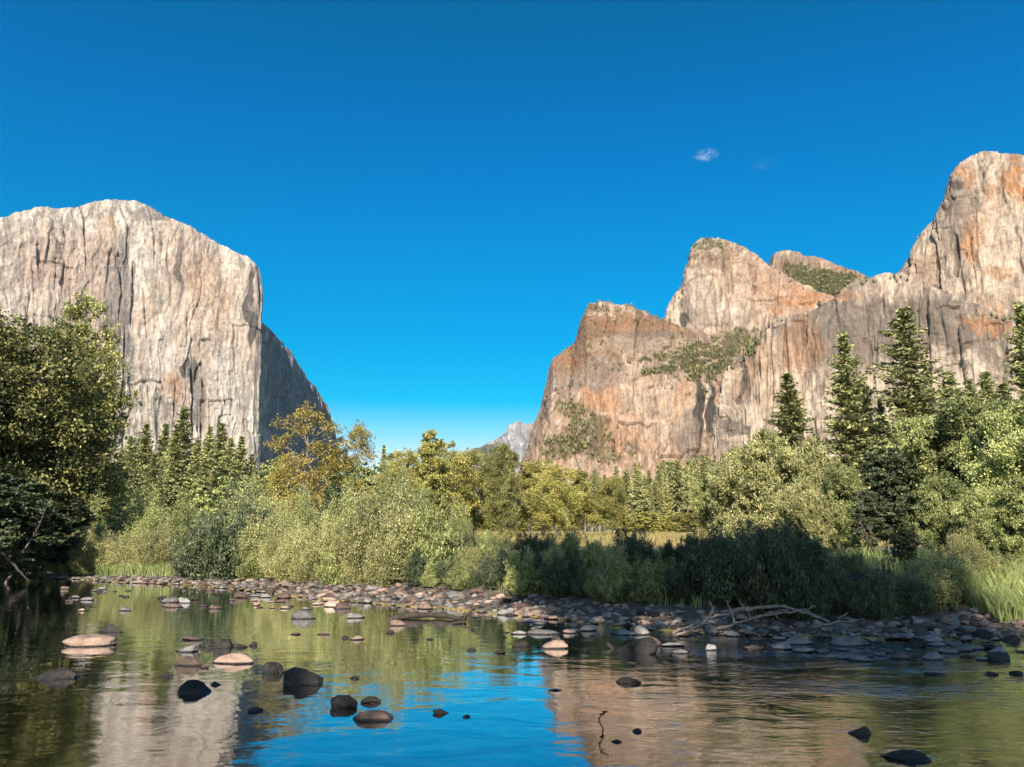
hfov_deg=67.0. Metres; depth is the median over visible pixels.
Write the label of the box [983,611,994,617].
cobble
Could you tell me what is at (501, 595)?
cobble
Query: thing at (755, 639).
cobble
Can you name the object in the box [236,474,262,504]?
young tree
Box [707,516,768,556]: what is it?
bush
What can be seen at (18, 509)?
leafy tree
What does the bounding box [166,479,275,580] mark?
willow bush
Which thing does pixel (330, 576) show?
willow bush
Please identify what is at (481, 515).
leafy tree
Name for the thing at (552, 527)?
bush
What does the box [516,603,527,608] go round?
cobble
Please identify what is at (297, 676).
rock
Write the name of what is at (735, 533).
bush
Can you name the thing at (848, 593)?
bush
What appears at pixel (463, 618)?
log
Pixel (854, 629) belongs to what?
cobble
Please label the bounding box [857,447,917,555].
leafy tree
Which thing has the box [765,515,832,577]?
bush
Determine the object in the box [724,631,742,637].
cobble
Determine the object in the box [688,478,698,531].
conifer tree
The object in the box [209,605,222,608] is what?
cobble
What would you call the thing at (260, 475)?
young tree
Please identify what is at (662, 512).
conifer tree
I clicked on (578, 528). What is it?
bush
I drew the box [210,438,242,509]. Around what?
conifer tree
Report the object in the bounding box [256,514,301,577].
willow bush
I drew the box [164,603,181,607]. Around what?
cobble
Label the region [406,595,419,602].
cobble
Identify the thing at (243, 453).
conifer tree
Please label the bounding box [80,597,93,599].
cobble
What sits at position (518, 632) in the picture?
cobble
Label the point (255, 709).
rock
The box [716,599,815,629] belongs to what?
driftwood
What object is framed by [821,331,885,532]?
conifer tree
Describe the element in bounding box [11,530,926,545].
meadow grass
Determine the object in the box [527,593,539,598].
cobble
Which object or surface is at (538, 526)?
bush
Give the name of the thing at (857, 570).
bush
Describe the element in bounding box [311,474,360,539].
willow bush
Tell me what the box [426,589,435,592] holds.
cobble
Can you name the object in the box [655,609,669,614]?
cobble
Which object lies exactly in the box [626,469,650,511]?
conifer tree
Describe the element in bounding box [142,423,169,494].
conifer tree
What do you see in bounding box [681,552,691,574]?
bush
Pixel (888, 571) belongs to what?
bush
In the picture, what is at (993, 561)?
bush
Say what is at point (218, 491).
young tree
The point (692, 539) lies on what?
bush
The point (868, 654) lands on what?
cobble
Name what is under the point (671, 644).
rock
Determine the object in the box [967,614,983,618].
cobble
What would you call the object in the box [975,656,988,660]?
cobble
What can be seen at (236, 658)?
rock
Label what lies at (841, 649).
cobble
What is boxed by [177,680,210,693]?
rock
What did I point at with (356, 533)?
willow bush
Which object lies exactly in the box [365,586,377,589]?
cobble
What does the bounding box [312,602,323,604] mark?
cobble
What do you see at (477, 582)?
bush
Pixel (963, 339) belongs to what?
cliff
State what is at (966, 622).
cobble
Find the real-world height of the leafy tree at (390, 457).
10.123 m
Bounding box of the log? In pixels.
[386,605,478,625]
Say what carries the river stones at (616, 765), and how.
on the ground at (694, 614)
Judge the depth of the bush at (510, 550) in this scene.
25.27 m
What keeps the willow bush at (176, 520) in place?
on the ground at (694, 614)
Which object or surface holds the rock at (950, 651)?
on the river at (123, 704)
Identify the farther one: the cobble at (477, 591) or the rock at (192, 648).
the cobble at (477, 591)
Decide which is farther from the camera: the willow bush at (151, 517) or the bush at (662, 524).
the bush at (662, 524)
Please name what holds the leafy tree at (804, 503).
on the ground at (694, 614)
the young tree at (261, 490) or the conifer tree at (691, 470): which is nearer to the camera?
the young tree at (261, 490)
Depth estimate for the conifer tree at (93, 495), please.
109.22 m
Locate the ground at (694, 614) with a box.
[2,516,1023,766]
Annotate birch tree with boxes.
[263,398,351,517]
[337,419,378,507]
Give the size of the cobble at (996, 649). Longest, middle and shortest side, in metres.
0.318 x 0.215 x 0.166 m
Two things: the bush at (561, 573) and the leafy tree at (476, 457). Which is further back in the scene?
the leafy tree at (476, 457)
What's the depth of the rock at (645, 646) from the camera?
13.42 m
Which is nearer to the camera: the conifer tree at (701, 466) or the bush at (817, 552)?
the bush at (817, 552)
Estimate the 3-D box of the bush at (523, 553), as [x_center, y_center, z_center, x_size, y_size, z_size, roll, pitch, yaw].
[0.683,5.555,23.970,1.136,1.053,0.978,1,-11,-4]
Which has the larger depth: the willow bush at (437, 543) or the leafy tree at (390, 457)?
the leafy tree at (390, 457)
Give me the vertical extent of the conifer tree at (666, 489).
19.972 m
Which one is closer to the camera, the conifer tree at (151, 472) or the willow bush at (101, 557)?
the willow bush at (101, 557)
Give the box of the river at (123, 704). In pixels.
[0,577,1023,766]
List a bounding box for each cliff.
[0,199,340,515]
[514,301,760,516]
[664,237,833,334]
[712,272,1023,467]
[768,250,867,296]
[895,151,1023,319]
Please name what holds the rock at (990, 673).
on the river at (123, 704)
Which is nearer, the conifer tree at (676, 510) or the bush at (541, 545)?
the bush at (541, 545)
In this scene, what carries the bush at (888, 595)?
on the ground at (694, 614)
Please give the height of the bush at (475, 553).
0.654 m
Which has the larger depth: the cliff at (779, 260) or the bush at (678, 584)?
the cliff at (779, 260)
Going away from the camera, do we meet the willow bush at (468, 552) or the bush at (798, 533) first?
the bush at (798, 533)
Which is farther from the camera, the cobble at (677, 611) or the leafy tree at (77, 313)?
the leafy tree at (77, 313)
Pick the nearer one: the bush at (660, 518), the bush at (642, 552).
the bush at (642, 552)
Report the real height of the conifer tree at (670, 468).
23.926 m
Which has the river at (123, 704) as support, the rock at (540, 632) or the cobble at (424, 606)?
the rock at (540, 632)
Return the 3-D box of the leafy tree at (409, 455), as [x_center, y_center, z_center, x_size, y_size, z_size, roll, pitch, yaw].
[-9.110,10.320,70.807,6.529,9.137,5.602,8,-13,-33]
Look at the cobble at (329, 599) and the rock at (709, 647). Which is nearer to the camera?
the rock at (709, 647)
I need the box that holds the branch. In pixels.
[0,552,27,579]
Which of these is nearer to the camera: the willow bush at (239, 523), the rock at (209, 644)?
the rock at (209, 644)
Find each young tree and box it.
[74,500,110,536]
[89,485,126,535]
[120,486,151,528]
[142,477,175,520]
[160,482,199,524]
[187,474,217,523]
[207,475,240,525]
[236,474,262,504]
[243,467,271,499]
[260,460,293,521]
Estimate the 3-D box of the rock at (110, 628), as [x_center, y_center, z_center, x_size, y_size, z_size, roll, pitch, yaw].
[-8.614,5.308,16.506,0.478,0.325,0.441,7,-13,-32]
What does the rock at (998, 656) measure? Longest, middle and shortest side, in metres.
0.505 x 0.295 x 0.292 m
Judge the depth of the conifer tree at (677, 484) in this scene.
232.32 m
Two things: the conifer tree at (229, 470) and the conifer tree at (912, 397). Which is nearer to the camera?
the conifer tree at (912, 397)
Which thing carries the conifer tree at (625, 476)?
on the ground at (694, 614)
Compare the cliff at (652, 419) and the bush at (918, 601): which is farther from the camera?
the cliff at (652, 419)
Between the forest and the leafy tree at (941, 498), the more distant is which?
the forest
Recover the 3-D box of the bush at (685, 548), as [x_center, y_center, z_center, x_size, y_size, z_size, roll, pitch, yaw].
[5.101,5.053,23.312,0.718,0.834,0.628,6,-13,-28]
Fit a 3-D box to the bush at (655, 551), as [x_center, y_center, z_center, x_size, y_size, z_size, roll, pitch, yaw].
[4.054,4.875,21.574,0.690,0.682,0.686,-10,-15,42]
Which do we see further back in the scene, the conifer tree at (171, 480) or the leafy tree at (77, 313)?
the conifer tree at (171, 480)
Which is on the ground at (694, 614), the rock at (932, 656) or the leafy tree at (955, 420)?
the leafy tree at (955, 420)
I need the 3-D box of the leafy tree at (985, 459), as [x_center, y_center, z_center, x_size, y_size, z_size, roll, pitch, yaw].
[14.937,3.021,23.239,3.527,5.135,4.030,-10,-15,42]
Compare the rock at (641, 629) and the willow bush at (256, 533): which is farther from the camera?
the willow bush at (256, 533)
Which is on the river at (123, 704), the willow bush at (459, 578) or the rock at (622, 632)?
the rock at (622, 632)
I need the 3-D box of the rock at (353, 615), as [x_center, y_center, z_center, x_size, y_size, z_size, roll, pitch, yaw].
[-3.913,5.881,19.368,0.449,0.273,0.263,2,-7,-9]
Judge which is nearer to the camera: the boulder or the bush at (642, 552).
the boulder
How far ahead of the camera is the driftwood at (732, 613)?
16.39 m
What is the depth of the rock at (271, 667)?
11.60 m
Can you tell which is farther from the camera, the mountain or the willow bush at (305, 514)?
the mountain
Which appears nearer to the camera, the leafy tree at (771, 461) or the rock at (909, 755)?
the rock at (909, 755)
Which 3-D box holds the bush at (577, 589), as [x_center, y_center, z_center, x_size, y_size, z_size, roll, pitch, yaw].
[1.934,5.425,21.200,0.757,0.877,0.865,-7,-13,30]
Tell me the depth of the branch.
33.28 m
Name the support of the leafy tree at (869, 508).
on the ground at (694, 614)
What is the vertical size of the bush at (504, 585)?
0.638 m
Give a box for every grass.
[0,540,179,577]
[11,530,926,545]
[460,545,1017,613]
[898,546,1023,622]
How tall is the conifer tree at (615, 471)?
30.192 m
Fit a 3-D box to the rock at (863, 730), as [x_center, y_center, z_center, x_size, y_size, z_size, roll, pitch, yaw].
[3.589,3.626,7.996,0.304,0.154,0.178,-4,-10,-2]
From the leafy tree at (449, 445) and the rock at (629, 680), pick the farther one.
the leafy tree at (449, 445)
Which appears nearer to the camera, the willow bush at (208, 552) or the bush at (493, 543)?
the bush at (493, 543)
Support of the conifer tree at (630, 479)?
on the ground at (694, 614)
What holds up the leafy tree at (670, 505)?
on the ground at (694, 614)
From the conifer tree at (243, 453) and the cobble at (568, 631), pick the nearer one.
the cobble at (568, 631)
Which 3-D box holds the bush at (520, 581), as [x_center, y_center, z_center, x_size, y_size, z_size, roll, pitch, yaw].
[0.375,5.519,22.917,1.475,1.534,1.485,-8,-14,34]
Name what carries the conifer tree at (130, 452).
on the ground at (694, 614)
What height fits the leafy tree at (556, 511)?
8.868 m
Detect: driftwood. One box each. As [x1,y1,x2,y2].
[672,605,830,633]
[676,602,714,635]
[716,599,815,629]
[721,605,762,612]
[726,600,735,624]
[753,609,821,620]
[812,612,857,628]
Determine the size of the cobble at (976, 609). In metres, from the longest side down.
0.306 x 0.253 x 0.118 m
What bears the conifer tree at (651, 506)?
on the ground at (694, 614)
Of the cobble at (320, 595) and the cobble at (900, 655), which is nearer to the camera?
the cobble at (900, 655)
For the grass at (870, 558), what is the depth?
20.50 m
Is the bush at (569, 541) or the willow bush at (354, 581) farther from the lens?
the willow bush at (354, 581)
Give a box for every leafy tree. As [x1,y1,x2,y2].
[0,307,138,573]
[0,355,34,486]
[0,472,19,552]
[0,477,67,582]
[3,286,142,551]
[5,371,99,539]
[38,500,97,570]
[260,455,307,517]
[312,447,362,520]
[331,462,384,521]
[364,465,434,511]
[381,447,436,488]
[386,451,404,468]
[411,429,447,519]
[422,440,471,530]
[435,447,483,521]
[447,447,498,535]
[473,470,499,532]
[479,441,524,536]
[509,461,553,533]
[518,458,566,533]
[520,462,587,535]
[557,469,604,534]
[591,475,630,534]
[658,493,672,512]
[693,462,714,535]
[703,443,762,537]
[712,425,825,539]
[775,477,843,551]
[792,433,843,541]
[820,461,867,550]
[847,490,896,555]
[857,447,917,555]
[864,410,947,550]
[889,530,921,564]
[906,386,1023,534]
[910,469,974,556]
[944,404,1023,538]
[948,482,1013,555]
[992,474,1023,563]
[997,397,1023,492]
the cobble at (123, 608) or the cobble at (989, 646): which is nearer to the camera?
the cobble at (989, 646)
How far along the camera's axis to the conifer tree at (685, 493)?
197.60 m
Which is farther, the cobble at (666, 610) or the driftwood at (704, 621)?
the cobble at (666, 610)
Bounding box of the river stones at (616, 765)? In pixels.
[173,649,1023,766]
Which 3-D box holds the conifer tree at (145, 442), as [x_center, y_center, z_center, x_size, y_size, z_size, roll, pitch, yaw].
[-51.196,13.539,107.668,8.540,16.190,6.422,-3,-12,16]
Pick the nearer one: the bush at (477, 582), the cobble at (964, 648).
the cobble at (964, 648)
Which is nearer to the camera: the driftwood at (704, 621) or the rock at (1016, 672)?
the rock at (1016, 672)
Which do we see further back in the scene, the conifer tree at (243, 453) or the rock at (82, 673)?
the conifer tree at (243, 453)
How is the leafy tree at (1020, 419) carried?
on the ground at (694, 614)
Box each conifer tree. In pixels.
[85,485,104,509]
[90,493,130,538]
[96,449,139,536]
[98,435,147,507]
[125,423,155,512]
[133,453,163,511]
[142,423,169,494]
[155,428,190,510]
[159,406,203,496]
[159,461,178,518]
[176,439,210,509]
[187,459,217,513]
[201,426,217,489]
[206,423,238,500]
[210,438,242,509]
[233,436,247,496]
[238,454,256,493]
[309,492,319,518]
[376,445,387,495]
[564,504,572,516]
[588,469,601,531]
[588,488,596,532]
[596,475,604,531]
[601,479,607,531]
[613,466,619,490]
[621,471,632,515]
[622,469,631,488]
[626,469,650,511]
[629,499,641,515]
[630,462,636,517]
[637,462,642,531]
[641,478,649,531]
[644,472,652,511]
[648,481,663,513]
[648,487,656,513]
[652,464,662,493]
[658,487,670,531]
[659,461,681,513]
[659,467,673,513]
[669,460,683,512]
[674,506,684,514]
[680,468,689,513]
[681,464,692,511]
[686,459,695,531]
[688,457,699,473]
[688,460,698,529]
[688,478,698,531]
[692,454,707,511]
[764,373,821,451]
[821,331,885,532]
[857,377,905,522]
[864,306,957,450]
[874,399,908,502]
[935,370,971,413]
[962,379,976,403]
[965,371,1011,428]
[996,383,1014,405]
[1002,301,1023,407]
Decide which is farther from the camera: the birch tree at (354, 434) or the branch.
the birch tree at (354, 434)
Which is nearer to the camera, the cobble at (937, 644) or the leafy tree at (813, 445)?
the cobble at (937, 644)
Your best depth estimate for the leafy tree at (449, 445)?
73.43 m
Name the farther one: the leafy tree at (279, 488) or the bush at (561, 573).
the leafy tree at (279, 488)
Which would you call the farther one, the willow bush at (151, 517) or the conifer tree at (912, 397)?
the conifer tree at (912, 397)
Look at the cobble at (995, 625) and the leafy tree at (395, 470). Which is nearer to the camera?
the cobble at (995, 625)
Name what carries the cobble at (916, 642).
in the river at (123, 704)
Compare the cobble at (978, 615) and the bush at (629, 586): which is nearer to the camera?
the cobble at (978, 615)
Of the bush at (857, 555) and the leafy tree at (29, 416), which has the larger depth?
the leafy tree at (29, 416)
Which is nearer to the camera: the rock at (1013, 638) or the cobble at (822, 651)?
the cobble at (822, 651)
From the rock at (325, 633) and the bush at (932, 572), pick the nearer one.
the rock at (325, 633)
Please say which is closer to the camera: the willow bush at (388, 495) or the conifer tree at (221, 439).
the willow bush at (388, 495)
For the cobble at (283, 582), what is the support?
on the ground at (694, 614)
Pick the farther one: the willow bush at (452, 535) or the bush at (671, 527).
the bush at (671, 527)
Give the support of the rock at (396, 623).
on the river at (123, 704)
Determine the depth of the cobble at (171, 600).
23.79 m
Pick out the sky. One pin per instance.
(430, 201)
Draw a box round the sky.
[0,0,1023,493]
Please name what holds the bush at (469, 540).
on the ground at (694, 614)
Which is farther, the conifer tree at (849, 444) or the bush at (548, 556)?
the conifer tree at (849, 444)
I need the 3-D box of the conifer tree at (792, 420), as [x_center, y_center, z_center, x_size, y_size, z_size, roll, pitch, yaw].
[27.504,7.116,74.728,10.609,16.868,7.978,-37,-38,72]
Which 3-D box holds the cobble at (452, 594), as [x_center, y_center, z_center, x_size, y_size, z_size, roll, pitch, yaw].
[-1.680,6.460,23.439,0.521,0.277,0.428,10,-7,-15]
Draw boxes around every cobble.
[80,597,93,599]
[119,606,130,610]
[162,597,178,602]
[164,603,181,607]
[178,597,190,602]
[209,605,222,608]
[225,584,235,588]
[234,593,246,597]
[249,594,261,596]
[259,594,271,597]
[275,593,290,598]
[279,580,290,584]
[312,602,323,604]
[316,592,327,597]
[322,597,335,600]
[324,601,338,606]
[333,602,350,608]
[357,596,371,602]
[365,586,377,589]
[374,588,388,591]
[394,590,407,595]
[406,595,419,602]
[417,603,432,608]
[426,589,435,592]
[441,584,450,589]
[448,591,465,598]
[470,589,483,594]
[496,593,504,597]
[497,609,512,614]
[511,630,526,634]
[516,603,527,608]
[524,618,535,622]
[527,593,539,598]
[532,620,545,624]
[547,615,557,619]
[563,629,575,633]
[579,625,596,630]
[589,616,604,623]
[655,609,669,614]
[674,610,683,613]
[704,626,721,633]
[723,612,737,617]
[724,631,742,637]
[743,646,763,651]
[746,633,756,636]
[749,637,762,642]
[759,640,771,642]
[771,642,791,651]
[772,636,784,639]
[779,619,790,625]
[779,627,795,631]
[815,648,829,653]
[834,648,849,650]
[835,654,849,659]
[846,627,860,632]
[848,654,872,663]
[852,651,874,657]
[873,652,887,657]
[877,648,894,652]
[882,627,898,633]
[889,651,910,659]
[902,637,926,649]
[913,618,924,623]
[927,642,945,647]
[941,617,955,623]
[944,641,961,647]
[952,645,972,651]
[954,610,970,615]
[959,635,972,640]
[960,620,969,624]
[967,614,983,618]
[969,607,981,612]
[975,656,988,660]
[981,644,995,649]
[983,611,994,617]
[985,623,1002,628]
[987,647,1007,653]
[1014,619,1023,625]
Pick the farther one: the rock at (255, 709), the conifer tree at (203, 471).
the conifer tree at (203, 471)
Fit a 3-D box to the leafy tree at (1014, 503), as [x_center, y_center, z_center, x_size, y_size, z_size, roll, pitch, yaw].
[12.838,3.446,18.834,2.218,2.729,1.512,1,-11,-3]
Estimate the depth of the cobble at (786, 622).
16.72 m
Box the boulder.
[848,573,904,596]
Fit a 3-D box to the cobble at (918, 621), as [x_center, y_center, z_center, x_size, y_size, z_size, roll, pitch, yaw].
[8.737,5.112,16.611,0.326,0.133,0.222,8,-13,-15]
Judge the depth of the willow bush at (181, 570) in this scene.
35.20 m
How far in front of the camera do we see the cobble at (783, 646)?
13.97 m
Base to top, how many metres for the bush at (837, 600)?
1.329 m
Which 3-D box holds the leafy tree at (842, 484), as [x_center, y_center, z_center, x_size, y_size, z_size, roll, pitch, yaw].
[14.015,5.236,32.666,1.761,3.972,2.582,-2,-11,11]
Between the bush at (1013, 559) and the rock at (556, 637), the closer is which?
the rock at (556, 637)
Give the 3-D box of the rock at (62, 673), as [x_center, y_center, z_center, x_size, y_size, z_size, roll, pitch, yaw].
[-6.595,4.260,11.179,0.636,0.273,0.372,-4,-13,-12]
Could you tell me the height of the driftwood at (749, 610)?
0.580 m
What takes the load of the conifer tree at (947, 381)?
on the ground at (694, 614)
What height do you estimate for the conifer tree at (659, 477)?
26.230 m
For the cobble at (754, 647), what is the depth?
13.91 m
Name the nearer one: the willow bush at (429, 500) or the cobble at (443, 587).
the cobble at (443, 587)
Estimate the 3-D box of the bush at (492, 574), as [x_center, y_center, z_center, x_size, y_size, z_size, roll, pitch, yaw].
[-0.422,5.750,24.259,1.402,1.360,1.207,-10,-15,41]
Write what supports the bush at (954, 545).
on the ground at (694, 614)
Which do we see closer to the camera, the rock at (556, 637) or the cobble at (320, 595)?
the rock at (556, 637)
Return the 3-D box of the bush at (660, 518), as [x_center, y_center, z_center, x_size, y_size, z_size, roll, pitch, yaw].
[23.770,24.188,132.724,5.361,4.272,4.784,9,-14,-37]
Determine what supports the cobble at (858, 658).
in the river at (123, 704)
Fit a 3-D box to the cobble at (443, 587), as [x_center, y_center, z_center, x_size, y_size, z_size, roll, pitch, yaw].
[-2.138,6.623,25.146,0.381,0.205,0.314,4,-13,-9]
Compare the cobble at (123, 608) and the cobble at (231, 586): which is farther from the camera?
the cobble at (231, 586)
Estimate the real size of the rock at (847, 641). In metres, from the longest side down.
0.706 x 0.413 x 0.329 m
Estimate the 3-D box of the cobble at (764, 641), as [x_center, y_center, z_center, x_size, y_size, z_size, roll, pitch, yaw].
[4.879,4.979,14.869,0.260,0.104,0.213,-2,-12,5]
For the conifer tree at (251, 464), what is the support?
on the ground at (694, 614)
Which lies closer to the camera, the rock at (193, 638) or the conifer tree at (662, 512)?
the rock at (193, 638)
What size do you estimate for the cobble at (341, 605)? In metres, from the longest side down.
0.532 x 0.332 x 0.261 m
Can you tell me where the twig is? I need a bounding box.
[598,711,606,732]
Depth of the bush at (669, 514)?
168.62 m
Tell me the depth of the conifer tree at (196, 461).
92.14 m
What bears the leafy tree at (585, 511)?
on the ground at (694, 614)
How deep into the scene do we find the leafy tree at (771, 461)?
39.24 m
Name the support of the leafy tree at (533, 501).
on the ground at (694, 614)
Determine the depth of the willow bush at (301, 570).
30.25 m
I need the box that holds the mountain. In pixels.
[345,421,534,513]
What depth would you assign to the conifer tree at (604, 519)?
243.02 m
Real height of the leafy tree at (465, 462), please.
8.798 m
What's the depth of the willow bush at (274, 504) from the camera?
40.42 m
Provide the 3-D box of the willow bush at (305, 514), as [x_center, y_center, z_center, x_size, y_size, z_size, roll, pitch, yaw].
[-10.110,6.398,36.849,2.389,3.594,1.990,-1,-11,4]
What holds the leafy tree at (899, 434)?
on the ground at (694, 614)
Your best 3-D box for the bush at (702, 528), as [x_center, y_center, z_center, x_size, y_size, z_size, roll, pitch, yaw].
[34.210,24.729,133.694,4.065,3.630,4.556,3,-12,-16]
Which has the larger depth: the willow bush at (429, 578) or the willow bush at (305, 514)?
the willow bush at (305, 514)
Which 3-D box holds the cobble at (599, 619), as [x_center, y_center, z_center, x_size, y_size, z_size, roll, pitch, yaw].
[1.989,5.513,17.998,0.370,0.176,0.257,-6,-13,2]
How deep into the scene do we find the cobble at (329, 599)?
24.28 m
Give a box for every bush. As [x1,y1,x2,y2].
[65,522,110,574]
[87,524,131,572]
[103,519,148,568]
[118,482,171,543]
[131,512,179,571]
[163,491,206,545]
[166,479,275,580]
[169,510,216,575]
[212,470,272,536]
[217,506,254,538]
[229,492,298,562]
[232,530,265,579]
[245,478,293,530]
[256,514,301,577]
[267,520,314,581]
[275,480,320,537]
[287,524,324,582]
[289,502,335,565]
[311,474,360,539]
[311,522,346,584]
[313,483,346,532]
[325,460,416,578]
[338,554,367,585]
[359,520,400,586]
[364,474,451,581]
[372,452,421,519]
[400,493,469,569]
[401,546,430,585]
[416,482,435,521]
[418,557,444,586]
[431,554,461,583]
[441,521,461,553]
[441,555,477,589]
[444,492,473,545]
[460,522,483,550]
[460,542,479,562]
[467,565,481,587]
[470,546,482,564]
[474,529,512,565]
[475,536,482,551]
[475,547,511,588]
[477,521,496,531]
[479,530,496,547]
[494,539,521,563]
[502,573,509,589]
[503,545,544,596]
[506,537,522,555]
[514,529,540,555]
[517,547,543,564]
[520,518,535,531]
[526,525,558,555]
[531,520,547,531]
[531,557,548,590]
[539,545,586,597]
[540,534,563,567]
[550,521,562,531]
[556,525,581,557]
[567,518,583,530]
[570,565,592,597]
[575,536,606,568]
[582,554,610,597]
[594,549,632,602]
[603,533,630,573]
[610,526,647,553]
[617,516,636,532]
[620,529,657,572]
[624,570,642,601]
[625,549,675,602]
[627,520,644,532]
[632,512,666,532]
[633,511,661,531]
[648,546,661,568]
[651,518,667,532]
[656,539,686,569]
[659,556,683,575]
[662,558,703,602]
[664,512,682,524]
[666,520,682,532]
[671,512,699,532]
[674,537,689,557]
[676,515,697,532]
[680,523,709,550]
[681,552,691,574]
[684,532,747,603]
[685,520,733,577]
[699,523,707,532]
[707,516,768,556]
[714,541,749,601]
[716,526,736,550]
[725,532,741,542]
[730,524,802,616]
[732,517,753,541]
[745,518,795,544]
[745,526,772,548]
[764,549,827,620]
[765,515,804,545]
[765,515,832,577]
[790,538,830,563]
[791,532,831,558]
[815,553,850,612]
[817,546,852,582]
[836,548,858,569]
[836,575,861,613]
[843,561,892,618]
[849,560,871,577]
[850,551,865,566]
[856,558,898,618]
[870,565,894,583]
[894,565,941,614]
[900,531,965,603]
[914,548,976,598]
[940,518,984,562]
[957,535,1002,578]
[983,544,1023,571]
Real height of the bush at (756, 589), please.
2.137 m
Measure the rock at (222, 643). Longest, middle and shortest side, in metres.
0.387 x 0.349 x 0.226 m
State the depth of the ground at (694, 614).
18.29 m
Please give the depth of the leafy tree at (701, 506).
48.10 m
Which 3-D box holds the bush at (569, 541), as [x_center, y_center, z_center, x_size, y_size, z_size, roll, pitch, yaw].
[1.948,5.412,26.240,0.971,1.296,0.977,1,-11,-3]
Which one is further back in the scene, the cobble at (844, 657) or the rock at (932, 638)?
the rock at (932, 638)
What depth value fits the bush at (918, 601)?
17.15 m
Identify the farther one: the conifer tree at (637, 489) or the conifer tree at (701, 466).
the conifer tree at (701, 466)
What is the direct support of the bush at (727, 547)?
on the ground at (694, 614)
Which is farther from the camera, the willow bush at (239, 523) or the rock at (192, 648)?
the willow bush at (239, 523)
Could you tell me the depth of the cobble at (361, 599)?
23.69 m
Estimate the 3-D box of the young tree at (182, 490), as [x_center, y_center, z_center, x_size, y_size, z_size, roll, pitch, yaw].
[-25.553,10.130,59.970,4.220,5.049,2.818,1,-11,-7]
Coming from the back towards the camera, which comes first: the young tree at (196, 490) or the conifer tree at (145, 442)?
the conifer tree at (145, 442)
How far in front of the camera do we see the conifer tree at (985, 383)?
77.54 m
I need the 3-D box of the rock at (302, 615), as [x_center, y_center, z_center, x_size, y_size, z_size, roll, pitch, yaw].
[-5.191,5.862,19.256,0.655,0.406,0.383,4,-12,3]
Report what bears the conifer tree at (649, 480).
on the ground at (694, 614)
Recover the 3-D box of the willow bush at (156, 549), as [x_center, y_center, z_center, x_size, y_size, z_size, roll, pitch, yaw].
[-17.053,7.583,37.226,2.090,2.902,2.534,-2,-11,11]
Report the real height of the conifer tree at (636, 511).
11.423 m
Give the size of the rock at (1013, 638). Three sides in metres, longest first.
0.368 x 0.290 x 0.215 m
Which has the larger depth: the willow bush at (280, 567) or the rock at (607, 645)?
the willow bush at (280, 567)
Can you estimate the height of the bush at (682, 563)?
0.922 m
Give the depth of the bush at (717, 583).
18.53 m
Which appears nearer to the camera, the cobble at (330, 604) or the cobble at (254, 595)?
the cobble at (330, 604)
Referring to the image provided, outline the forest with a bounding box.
[531,237,1006,463]
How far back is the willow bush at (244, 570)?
32.68 m
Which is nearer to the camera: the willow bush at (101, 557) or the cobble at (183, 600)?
the cobble at (183, 600)
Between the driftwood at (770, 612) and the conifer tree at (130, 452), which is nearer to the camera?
the driftwood at (770, 612)
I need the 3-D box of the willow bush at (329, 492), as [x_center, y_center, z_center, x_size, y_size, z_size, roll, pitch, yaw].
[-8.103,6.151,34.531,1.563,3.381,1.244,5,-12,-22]
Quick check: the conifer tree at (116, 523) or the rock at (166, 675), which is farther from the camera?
the conifer tree at (116, 523)
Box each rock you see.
[34,667,79,679]
[62,634,116,646]
[76,672,90,675]
[98,624,121,632]
[158,673,172,676]
[174,655,201,665]
[176,643,200,652]
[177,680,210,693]
[182,636,205,640]
[200,641,213,646]
[212,653,253,664]
[213,638,233,648]
[235,644,246,647]
[247,707,263,711]
[262,662,283,673]
[283,667,322,685]
[291,611,315,618]
[317,630,329,634]
[330,695,357,707]
[347,613,364,617]
[349,635,363,639]
[353,710,393,721]
[361,696,380,702]
[390,620,405,625]
[433,709,448,714]
[512,641,529,646]
[527,629,560,634]
[541,640,567,648]
[551,635,561,639]
[604,643,614,647]
[611,739,621,742]
[615,677,641,683]
[616,629,633,635]
[616,637,657,654]
[634,625,649,634]
[644,635,660,651]
[661,642,683,645]
[671,649,688,653]
[705,644,716,653]
[785,636,812,645]
[792,647,814,655]
[830,637,869,651]
[848,726,871,739]
[880,749,931,765]
[922,652,943,667]
[923,633,944,643]
[923,672,945,675]
[938,649,959,653]
[951,644,984,649]
[974,628,1001,639]
[983,671,998,676]
[985,651,1010,668]
[1002,634,1019,643]
[1008,671,1023,674]
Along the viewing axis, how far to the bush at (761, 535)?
20.44 m
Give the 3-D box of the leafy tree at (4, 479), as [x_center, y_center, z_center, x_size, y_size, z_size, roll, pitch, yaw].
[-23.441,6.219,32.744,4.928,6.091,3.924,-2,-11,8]
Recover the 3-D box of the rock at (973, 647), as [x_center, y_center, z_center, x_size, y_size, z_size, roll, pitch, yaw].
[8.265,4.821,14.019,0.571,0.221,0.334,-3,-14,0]
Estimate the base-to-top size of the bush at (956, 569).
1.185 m
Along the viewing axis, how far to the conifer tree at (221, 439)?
111.97 m
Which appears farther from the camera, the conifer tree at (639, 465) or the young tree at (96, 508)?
the conifer tree at (639, 465)
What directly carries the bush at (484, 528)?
on the ground at (694, 614)
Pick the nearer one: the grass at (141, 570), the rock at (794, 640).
the rock at (794, 640)
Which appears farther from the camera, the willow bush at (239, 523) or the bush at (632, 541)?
the willow bush at (239, 523)
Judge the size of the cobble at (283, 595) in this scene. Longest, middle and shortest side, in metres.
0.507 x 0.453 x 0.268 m
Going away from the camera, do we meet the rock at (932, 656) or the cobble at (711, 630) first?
the rock at (932, 656)

